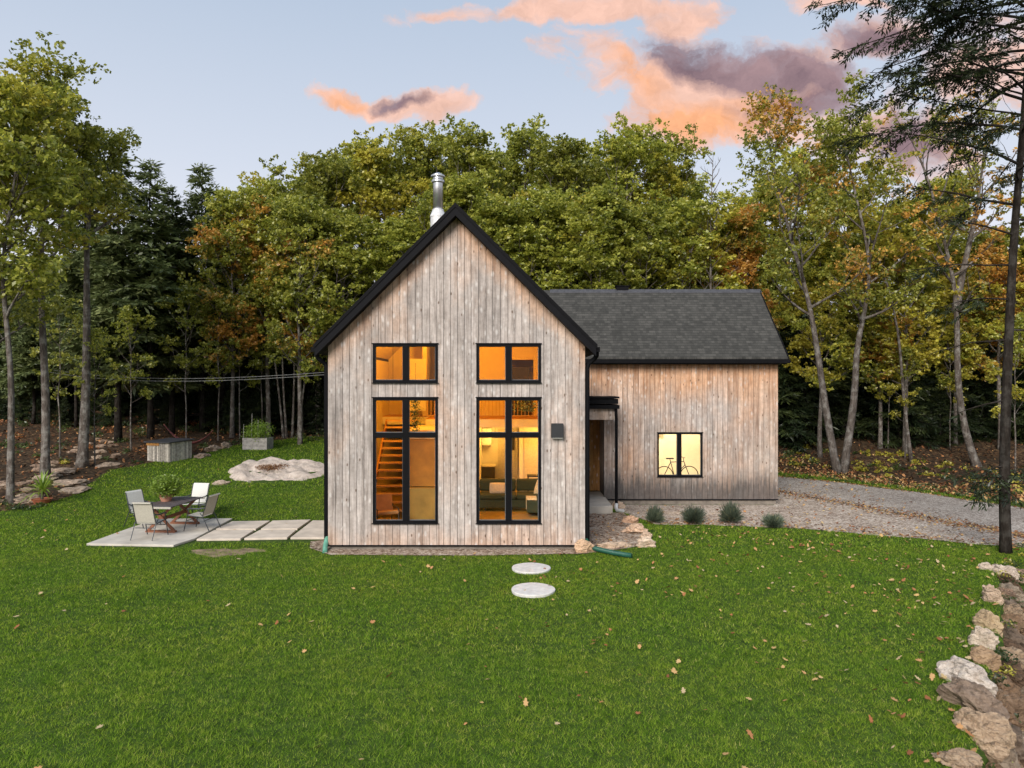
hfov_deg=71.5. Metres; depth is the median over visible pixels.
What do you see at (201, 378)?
overhead wire
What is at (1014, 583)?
wall stone
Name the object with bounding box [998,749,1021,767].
wall stone
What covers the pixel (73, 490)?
ledge rock
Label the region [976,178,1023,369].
maple tree
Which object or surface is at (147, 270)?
hemlock tree
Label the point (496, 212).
maple tree
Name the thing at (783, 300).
hemlock tree
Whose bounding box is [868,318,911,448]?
young tree
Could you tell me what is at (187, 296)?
young tree
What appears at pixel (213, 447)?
ledge rock
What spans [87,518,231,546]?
patio slab
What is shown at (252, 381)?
young tree
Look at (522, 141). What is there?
maple tree
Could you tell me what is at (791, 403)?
hemlock tree
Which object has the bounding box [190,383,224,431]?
hemlock tree
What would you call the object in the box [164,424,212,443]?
hammock
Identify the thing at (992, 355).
hemlock tree
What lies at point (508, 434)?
window
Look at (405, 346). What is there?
window
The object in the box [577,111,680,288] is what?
maple tree
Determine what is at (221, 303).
young tree
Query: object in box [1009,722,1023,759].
wall stone
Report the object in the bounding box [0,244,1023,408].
woodland
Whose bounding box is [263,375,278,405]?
hemlock tree
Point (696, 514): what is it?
lavender shrub
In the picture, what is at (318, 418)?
hemlock tree
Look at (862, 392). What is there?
hemlock tree
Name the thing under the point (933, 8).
hemlock tree
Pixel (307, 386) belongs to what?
hemlock tree
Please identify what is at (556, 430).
wall light
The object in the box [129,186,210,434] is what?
hemlock tree
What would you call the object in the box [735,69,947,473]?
maple tree
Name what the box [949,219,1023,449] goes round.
maple tree
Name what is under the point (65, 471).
ledge rock
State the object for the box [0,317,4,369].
hemlock tree
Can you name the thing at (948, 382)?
young tree
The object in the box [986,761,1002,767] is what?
wall stone
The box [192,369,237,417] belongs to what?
hemlock tree
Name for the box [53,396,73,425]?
hemlock tree
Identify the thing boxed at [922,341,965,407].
hemlock tree
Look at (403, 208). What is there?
maple tree
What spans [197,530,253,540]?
paver
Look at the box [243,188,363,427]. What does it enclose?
maple tree
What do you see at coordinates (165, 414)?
hemlock tree
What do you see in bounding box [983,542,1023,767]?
bank weeds
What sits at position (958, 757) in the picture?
wall stone
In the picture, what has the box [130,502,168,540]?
garden chair
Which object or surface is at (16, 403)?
hemlock tree
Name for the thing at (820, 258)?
maple tree
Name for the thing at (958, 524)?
fallen leaves
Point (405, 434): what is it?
window
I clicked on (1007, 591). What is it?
wall stone
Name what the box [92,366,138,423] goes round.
hemlock tree
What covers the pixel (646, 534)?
edging rock
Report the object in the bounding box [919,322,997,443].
hemlock tree
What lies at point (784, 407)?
hemlock tree
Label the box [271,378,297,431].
hemlock tree
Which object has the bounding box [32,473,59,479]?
ledge rock
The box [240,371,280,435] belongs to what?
hemlock tree
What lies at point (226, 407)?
hemlock tree
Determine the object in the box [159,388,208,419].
hemlock tree
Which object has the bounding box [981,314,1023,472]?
young tree
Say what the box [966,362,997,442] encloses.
hemlock tree
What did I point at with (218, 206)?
maple tree
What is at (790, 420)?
hemlock tree
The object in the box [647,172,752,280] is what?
maple tree
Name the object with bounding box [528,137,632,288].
maple tree
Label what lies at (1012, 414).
hemlock tree
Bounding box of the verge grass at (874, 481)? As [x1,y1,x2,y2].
[778,468,1023,506]
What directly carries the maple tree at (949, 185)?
on the ground at (26, 458)
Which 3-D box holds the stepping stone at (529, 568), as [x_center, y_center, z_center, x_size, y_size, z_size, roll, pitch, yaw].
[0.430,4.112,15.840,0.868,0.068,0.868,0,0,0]
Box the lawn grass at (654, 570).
[0,436,1023,767]
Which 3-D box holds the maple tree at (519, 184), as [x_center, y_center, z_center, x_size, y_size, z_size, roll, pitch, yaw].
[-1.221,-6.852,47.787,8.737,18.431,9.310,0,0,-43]
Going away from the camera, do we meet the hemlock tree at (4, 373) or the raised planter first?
the raised planter
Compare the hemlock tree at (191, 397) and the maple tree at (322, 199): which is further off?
the hemlock tree at (191, 397)
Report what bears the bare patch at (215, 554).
on the ground at (26, 458)
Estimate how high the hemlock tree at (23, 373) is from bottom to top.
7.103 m
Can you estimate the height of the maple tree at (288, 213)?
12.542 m
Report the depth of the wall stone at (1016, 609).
13.51 m
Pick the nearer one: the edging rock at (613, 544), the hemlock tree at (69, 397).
the edging rock at (613, 544)
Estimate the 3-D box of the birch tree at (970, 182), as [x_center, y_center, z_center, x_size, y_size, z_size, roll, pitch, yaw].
[22.204,-5.557,35.316,7.375,19.868,6.000,0,0,0]
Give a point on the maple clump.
(268, 295)
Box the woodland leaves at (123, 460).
[0,406,1023,506]
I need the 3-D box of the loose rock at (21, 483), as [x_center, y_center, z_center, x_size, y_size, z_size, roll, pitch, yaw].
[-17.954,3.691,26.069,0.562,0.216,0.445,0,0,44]
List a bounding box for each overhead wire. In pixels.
[40,370,315,380]
[56,370,323,378]
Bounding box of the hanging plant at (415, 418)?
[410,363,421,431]
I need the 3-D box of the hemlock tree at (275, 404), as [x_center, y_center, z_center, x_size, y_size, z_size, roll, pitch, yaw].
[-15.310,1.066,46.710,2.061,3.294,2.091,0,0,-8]
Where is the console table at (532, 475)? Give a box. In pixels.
[527,474,537,477]
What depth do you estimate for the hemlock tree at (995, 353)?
43.29 m
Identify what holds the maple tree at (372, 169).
on the ground at (26, 458)
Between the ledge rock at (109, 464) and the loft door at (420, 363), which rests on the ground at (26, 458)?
the ledge rock at (109, 464)
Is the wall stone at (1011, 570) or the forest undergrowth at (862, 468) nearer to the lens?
the wall stone at (1011, 570)
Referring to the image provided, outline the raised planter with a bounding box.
[240,419,275,449]
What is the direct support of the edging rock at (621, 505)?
on the ground at (26, 458)
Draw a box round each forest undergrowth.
[0,411,323,463]
[780,440,1023,493]
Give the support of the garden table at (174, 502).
on the patio slab
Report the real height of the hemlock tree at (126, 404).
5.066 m
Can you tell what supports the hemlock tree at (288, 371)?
on the ground at (26, 458)
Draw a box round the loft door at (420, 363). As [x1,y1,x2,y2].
[410,359,425,410]
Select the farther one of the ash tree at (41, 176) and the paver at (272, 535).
the ash tree at (41, 176)
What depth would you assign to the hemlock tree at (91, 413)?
40.32 m
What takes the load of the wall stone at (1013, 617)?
on the wall stone
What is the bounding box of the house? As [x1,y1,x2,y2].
[311,172,789,548]
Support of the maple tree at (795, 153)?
on the ground at (26, 458)
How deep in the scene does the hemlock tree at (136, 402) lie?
45.87 m
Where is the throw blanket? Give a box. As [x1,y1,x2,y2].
[526,496,536,509]
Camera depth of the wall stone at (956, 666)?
9.88 m
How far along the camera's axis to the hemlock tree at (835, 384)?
39.56 m
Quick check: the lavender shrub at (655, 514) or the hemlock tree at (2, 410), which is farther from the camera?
the hemlock tree at (2, 410)
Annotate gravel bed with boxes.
[310,512,641,554]
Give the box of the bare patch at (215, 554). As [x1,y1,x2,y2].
[191,548,265,556]
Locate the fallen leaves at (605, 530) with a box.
[590,513,639,546]
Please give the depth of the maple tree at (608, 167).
46.11 m
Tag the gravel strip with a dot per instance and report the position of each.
(844, 518)
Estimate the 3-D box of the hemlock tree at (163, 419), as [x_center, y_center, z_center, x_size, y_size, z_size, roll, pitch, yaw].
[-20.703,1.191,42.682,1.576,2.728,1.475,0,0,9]
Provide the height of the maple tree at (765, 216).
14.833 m
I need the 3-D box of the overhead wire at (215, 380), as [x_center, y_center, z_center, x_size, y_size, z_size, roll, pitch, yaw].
[-16.866,-0.583,30.750,33.186,0.971,0.011,0,0,43]
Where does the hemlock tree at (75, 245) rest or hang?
on the ground at (26, 458)
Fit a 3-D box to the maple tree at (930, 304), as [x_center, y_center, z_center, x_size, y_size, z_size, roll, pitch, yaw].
[20.359,-2.961,36.758,4.953,13.666,5.094,0,0,-42]
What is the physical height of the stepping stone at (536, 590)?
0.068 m
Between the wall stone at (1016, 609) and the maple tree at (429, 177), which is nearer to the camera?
the wall stone at (1016, 609)
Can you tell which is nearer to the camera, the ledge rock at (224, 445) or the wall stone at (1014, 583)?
the wall stone at (1014, 583)
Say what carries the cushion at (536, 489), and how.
on the sofa
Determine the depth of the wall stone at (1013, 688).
10.16 m
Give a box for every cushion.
[489,482,504,492]
[534,480,537,493]
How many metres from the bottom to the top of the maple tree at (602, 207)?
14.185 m
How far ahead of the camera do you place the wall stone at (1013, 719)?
9.49 m
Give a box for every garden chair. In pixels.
[124,489,160,527]
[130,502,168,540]
[178,483,209,519]
[183,493,220,531]
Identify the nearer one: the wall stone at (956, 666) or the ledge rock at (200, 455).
the wall stone at (956, 666)
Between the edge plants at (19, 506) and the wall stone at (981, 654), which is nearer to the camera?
the wall stone at (981, 654)
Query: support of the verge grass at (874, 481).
on the ground at (26, 458)
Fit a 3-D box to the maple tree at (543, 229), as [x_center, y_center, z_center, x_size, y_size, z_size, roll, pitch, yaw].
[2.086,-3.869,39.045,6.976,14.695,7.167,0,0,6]
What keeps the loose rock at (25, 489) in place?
on the ground at (26, 458)
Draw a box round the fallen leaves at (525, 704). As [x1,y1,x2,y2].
[13,466,1023,767]
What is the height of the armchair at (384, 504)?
0.776 m
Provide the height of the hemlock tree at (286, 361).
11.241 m
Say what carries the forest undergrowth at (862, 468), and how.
on the ground at (26, 458)
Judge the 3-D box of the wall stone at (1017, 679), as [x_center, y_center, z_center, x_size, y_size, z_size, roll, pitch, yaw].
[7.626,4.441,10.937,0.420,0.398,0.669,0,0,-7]
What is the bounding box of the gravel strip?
[622,492,1023,546]
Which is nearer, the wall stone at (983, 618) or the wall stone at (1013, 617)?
the wall stone at (983, 618)
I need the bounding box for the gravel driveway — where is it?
[778,476,1023,534]
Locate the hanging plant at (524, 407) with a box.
[512,401,537,411]
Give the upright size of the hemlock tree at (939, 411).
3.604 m
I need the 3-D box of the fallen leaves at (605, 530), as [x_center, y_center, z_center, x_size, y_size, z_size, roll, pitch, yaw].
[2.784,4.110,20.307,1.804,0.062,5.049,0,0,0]
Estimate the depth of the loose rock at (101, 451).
32.51 m
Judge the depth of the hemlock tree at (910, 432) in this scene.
39.01 m
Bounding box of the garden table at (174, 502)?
[145,496,204,532]
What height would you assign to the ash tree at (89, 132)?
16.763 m
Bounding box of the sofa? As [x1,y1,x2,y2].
[479,478,537,512]
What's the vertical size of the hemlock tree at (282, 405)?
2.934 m
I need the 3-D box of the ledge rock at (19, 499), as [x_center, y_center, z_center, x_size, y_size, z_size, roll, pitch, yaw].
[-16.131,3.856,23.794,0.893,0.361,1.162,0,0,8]
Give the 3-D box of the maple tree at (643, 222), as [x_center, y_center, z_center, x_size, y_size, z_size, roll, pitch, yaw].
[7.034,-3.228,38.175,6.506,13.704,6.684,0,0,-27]
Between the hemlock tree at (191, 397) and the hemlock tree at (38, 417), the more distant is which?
the hemlock tree at (191, 397)
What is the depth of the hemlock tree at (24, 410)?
40.37 m
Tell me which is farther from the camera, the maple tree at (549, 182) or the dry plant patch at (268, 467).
the maple tree at (549, 182)
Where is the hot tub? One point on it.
(169, 449)
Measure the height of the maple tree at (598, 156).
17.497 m
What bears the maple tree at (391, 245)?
on the ground at (26, 458)
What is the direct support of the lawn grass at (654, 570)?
on the ground at (26, 458)
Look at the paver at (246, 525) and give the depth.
20.53 m
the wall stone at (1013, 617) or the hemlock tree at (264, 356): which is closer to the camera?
the wall stone at (1013, 617)
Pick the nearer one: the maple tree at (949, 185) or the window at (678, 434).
the window at (678, 434)
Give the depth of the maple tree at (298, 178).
45.52 m
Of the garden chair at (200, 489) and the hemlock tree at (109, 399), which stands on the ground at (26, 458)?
the hemlock tree at (109, 399)
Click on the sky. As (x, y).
(226, 85)
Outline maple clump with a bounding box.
[230,240,340,437]
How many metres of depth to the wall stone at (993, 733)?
8.23 m
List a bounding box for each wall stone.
[931,747,982,767]
[936,655,997,695]
[936,676,1009,719]
[952,707,1016,762]
[967,626,999,649]
[969,645,1001,672]
[972,608,1003,637]
[977,562,992,569]
[980,584,1003,604]
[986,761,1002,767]
[990,564,1019,579]
[991,671,1022,695]
[995,695,1018,725]
[996,572,1022,590]
[996,645,1023,670]
[997,690,1023,727]
[998,582,1023,607]
[998,587,1015,599]
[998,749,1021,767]
[999,660,1023,687]
[1001,613,1023,633]
[1001,619,1020,634]
[1002,626,1023,648]
[1003,604,1023,619]
[1003,637,1023,651]
[1004,598,1020,606]
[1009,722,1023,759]
[1016,568,1023,584]
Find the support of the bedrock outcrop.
on the ground at (26, 458)
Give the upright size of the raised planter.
1.701 m
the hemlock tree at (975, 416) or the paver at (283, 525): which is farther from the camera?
the hemlock tree at (975, 416)
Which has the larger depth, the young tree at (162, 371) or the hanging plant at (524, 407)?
the young tree at (162, 371)
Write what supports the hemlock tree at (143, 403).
on the ground at (26, 458)
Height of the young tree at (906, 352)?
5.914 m
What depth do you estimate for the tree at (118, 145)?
29.49 m
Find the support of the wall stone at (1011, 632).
on the wall stone
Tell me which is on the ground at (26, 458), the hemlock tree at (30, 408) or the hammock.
the hemlock tree at (30, 408)
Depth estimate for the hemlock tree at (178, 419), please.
41.03 m
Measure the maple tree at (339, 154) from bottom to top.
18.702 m
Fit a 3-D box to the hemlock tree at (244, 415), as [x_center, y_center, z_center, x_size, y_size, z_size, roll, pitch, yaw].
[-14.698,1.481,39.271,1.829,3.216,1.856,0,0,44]
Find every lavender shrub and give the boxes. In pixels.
[645,504,665,522]
[677,503,706,523]
[718,501,744,522]
[760,511,785,527]
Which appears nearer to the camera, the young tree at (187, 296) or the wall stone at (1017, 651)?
the wall stone at (1017, 651)
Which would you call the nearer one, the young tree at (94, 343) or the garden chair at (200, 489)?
the garden chair at (200, 489)
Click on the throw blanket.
(531, 497)
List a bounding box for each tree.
[0,30,125,475]
[0,72,96,504]
[0,84,104,342]
[0,296,39,419]
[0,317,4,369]
[0,387,7,420]
[1,298,63,424]
[2,389,29,416]
[11,247,55,409]
[15,393,31,422]
[19,364,54,409]
[26,379,58,423]
[29,294,92,456]
[31,226,90,419]
[39,173,128,416]
[43,123,146,467]
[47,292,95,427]
[50,371,80,420]
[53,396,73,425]
[56,153,168,441]
[67,325,119,465]
[78,386,99,424]
[90,382,107,409]
[92,158,200,438]
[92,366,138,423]
[92,380,104,408]
[93,384,127,426]
[95,386,141,415]
[105,304,157,450]
[114,240,183,405]
[123,367,156,412]
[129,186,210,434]
[131,377,162,424]
[152,322,195,392]
[153,284,211,437]
[154,392,176,422]
[155,392,190,419]
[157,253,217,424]
[158,393,180,426]
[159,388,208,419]
[165,162,237,430]
[175,389,199,412]
[175,397,187,426]
[176,186,281,437]
[189,210,260,429]
[189,290,244,439]
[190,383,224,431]
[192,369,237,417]
[206,379,230,412]
[215,170,317,436]
[217,295,263,437]
[219,389,242,433]
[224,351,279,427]
[235,382,253,433]
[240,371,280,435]
[242,292,280,377]
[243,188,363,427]
[243,297,280,435]
[256,193,347,443]
[259,147,369,429]
[263,307,327,415]
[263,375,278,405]
[264,350,314,409]
[270,174,365,416]
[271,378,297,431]
[271,381,282,419]
[271,392,296,421]
[285,356,323,427]
[292,138,379,249]
[296,207,389,371]
[303,375,323,434]
[322,128,416,297]
[331,149,422,285]
[343,120,460,244]
[350,216,428,293]
[390,167,501,261]
[402,155,461,220]
[411,113,531,228]
[459,147,555,271]
[468,190,552,289]
[479,113,580,282]
[494,182,606,289]
[518,130,621,288]
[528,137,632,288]
[531,179,646,289]
[537,155,655,288]
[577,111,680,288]
[580,155,658,229]
[596,197,706,288]
[625,123,724,288]
[629,197,746,288]
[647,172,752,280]
[683,202,783,330]
[690,152,736,288]
[723,176,801,330]
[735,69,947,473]
[749,144,864,334]
[769,230,871,457]
[772,282,828,391]
[778,331,826,452]
[778,332,818,453]
[778,387,795,446]
[782,110,940,461]
[785,317,847,445]
[798,181,885,431]
[798,302,851,432]
[804,0,1023,553]
[806,354,877,440]
[837,226,927,448]
[839,370,874,421]
[840,337,901,433]
[848,197,963,455]
[857,335,954,449]
[861,380,902,443]
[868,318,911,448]
[879,71,1019,466]
[880,346,922,459]
[892,340,932,422]
[892,388,925,441]
[901,167,993,339]
[912,331,928,387]
[914,235,999,444]
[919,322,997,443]
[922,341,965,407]
[926,388,962,447]
[932,328,977,448]
[945,336,1012,442]
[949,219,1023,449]
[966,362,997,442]
[972,290,1023,387]
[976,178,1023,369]
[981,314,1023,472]
[988,341,1023,443]
[989,341,1023,401]
[990,380,1022,437]
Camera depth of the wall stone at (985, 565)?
15.87 m
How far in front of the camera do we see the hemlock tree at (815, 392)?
39.02 m
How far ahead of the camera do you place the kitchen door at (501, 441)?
25.94 m
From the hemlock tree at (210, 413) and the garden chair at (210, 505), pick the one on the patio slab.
the garden chair at (210, 505)
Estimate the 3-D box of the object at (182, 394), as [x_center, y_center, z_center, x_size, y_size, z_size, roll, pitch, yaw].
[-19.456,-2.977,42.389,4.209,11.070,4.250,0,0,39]
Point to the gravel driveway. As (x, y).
(943, 507)
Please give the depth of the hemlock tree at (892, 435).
39.21 m
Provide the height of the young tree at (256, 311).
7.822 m
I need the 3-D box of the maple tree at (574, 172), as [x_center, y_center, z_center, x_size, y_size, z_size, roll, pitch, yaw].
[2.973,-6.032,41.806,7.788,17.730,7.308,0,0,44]
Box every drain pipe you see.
[322,536,327,552]
[585,538,632,557]
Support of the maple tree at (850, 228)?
on the ground at (26, 458)
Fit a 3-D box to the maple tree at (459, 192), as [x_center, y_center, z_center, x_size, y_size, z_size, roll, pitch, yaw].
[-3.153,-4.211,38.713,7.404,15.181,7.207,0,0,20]
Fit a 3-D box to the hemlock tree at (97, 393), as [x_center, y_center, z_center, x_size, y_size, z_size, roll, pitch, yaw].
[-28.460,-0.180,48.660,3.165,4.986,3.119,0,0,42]
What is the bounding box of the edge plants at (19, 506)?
[0,433,323,509]
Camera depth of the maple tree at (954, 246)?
38.26 m
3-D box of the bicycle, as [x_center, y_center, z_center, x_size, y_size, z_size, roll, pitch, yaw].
[5.930,3.124,25.600,1.601,1.013,0.503,0,0,-4]
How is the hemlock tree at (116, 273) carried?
on the ground at (26, 458)
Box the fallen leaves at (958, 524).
[642,474,1023,545]
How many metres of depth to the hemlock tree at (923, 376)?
38.91 m
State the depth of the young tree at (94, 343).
29.94 m
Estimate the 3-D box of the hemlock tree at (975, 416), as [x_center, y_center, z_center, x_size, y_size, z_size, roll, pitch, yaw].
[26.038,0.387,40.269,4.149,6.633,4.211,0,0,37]
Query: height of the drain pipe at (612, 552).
0.259 m
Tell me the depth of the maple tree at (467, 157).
41.02 m
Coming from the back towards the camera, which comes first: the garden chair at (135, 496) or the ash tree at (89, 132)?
the ash tree at (89, 132)
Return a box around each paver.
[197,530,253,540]
[216,521,269,530]
[244,530,295,539]
[261,519,310,529]
[291,520,323,539]
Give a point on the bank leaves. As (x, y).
(886, 481)
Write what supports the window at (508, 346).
in the house
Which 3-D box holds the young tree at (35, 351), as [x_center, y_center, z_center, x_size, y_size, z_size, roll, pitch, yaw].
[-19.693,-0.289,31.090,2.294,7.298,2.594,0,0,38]
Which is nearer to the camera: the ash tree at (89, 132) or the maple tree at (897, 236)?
the ash tree at (89, 132)
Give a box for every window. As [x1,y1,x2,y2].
[372,343,438,382]
[372,397,438,523]
[475,343,541,382]
[475,397,541,523]
[657,432,702,476]
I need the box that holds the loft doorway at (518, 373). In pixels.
[512,367,529,414]
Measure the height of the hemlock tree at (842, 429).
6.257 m
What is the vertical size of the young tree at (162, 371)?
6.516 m
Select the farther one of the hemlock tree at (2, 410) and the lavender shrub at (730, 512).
the hemlock tree at (2, 410)
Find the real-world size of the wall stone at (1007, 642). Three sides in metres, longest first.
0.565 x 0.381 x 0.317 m
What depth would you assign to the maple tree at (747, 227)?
39.21 m
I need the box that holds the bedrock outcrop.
[228,457,323,481]
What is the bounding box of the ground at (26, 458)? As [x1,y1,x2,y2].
[0,400,1023,767]
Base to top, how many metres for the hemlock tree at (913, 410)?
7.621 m
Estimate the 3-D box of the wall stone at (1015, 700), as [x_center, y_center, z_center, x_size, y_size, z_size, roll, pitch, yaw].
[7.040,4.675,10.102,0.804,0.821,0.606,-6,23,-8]
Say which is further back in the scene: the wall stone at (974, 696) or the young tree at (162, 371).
the young tree at (162, 371)
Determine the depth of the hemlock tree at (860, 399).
43.45 m
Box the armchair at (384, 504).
[376,493,398,518]
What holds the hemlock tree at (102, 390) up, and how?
on the ground at (26, 458)
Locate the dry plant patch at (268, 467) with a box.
[255,463,289,470]
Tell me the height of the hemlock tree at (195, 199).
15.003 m
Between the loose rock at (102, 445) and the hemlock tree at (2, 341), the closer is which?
the loose rock at (102, 445)
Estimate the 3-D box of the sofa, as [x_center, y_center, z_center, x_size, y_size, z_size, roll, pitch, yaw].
[0.030,3.300,20.805,2.420,0.860,1.710,0,0,0]
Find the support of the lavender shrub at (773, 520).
on the gravel strip
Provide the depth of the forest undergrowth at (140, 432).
36.83 m
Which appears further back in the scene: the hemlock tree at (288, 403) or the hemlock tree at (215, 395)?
the hemlock tree at (215, 395)
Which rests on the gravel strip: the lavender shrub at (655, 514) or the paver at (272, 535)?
the lavender shrub at (655, 514)
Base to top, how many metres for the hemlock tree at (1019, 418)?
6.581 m
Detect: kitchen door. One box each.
[498,429,516,479]
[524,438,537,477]
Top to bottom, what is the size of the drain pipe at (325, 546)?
0.369 m
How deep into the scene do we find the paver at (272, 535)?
19.17 m
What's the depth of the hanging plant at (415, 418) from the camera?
19.28 m
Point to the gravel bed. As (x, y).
(601, 536)
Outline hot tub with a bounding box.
[144,438,193,461]
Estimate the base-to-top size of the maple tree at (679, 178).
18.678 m
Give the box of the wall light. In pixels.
[551,423,562,437]
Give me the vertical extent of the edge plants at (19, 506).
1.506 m
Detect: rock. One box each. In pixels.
[13,493,44,503]
[15,481,30,485]
[21,488,34,492]
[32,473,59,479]
[51,467,77,474]
[52,479,89,485]
[58,486,91,493]
[95,449,106,452]
[95,462,124,467]
[96,444,106,447]
[193,453,210,458]
[204,445,221,450]
[212,480,230,484]
[221,442,231,448]
[574,538,594,552]
[597,541,631,547]
[612,501,624,508]
[621,523,647,532]
[622,515,638,522]
[636,536,655,547]
[640,531,652,537]
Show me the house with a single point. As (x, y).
(631, 390)
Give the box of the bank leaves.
[778,453,1023,502]
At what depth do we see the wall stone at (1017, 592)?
14.51 m
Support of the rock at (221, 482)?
on the ground at (26, 458)
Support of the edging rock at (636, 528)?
on the ground at (26, 458)
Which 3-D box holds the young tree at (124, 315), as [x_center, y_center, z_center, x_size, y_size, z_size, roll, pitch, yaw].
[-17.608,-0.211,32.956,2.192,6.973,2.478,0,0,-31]
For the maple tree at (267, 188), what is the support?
on the ground at (26, 458)
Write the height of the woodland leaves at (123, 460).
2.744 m
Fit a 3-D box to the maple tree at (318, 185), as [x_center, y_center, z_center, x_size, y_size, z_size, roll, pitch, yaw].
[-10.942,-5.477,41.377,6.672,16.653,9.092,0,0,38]
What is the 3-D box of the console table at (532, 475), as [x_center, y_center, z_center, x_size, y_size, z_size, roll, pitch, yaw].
[0.845,3.275,22.100,0.750,0.910,0.360,0,0,0]
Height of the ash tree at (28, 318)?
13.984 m
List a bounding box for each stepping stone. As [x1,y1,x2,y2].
[511,582,554,597]
[512,563,550,573]
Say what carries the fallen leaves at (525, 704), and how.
on the ground at (26, 458)
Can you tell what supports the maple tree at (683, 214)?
on the ground at (26, 458)
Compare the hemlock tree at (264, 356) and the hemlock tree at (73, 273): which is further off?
the hemlock tree at (264, 356)
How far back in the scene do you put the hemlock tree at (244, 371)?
39.89 m
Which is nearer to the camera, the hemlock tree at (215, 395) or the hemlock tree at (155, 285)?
the hemlock tree at (155, 285)
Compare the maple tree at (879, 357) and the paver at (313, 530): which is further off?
the maple tree at (879, 357)
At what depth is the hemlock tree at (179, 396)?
43.55 m
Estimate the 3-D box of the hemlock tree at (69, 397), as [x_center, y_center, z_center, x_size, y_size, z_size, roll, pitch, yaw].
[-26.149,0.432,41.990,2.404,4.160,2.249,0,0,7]
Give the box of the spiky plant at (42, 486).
[19,471,64,503]
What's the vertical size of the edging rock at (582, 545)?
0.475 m
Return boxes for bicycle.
[659,457,697,473]
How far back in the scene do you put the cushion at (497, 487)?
21.02 m
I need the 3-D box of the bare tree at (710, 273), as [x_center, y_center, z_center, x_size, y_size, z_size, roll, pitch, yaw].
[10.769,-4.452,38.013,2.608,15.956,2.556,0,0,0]
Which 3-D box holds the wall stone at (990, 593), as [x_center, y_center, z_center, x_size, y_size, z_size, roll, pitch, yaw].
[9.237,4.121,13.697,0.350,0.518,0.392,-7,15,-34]
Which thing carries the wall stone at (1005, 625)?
on the ground at (26, 458)
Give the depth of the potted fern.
20.10 m
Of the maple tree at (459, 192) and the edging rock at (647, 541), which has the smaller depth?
the edging rock at (647, 541)
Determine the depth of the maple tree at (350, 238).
36.11 m
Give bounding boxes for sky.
[0,0,1023,319]
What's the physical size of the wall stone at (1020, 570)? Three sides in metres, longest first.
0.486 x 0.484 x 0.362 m
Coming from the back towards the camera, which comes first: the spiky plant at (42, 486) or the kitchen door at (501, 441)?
the kitchen door at (501, 441)
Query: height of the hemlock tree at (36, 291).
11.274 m
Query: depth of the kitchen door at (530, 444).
24.56 m
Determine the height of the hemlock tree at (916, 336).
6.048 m
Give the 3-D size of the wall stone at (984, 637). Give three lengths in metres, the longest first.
0.492 x 0.433 x 0.363 m
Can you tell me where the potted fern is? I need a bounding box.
[149,474,182,501]
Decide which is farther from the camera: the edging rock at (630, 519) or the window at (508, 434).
the edging rock at (630, 519)
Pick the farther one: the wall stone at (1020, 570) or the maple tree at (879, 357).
the maple tree at (879, 357)
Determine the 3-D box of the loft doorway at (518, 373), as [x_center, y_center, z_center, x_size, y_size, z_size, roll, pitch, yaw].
[0.220,0.250,25.035,0.800,1.700,0.030,0,0,0]
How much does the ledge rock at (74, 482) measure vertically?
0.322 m

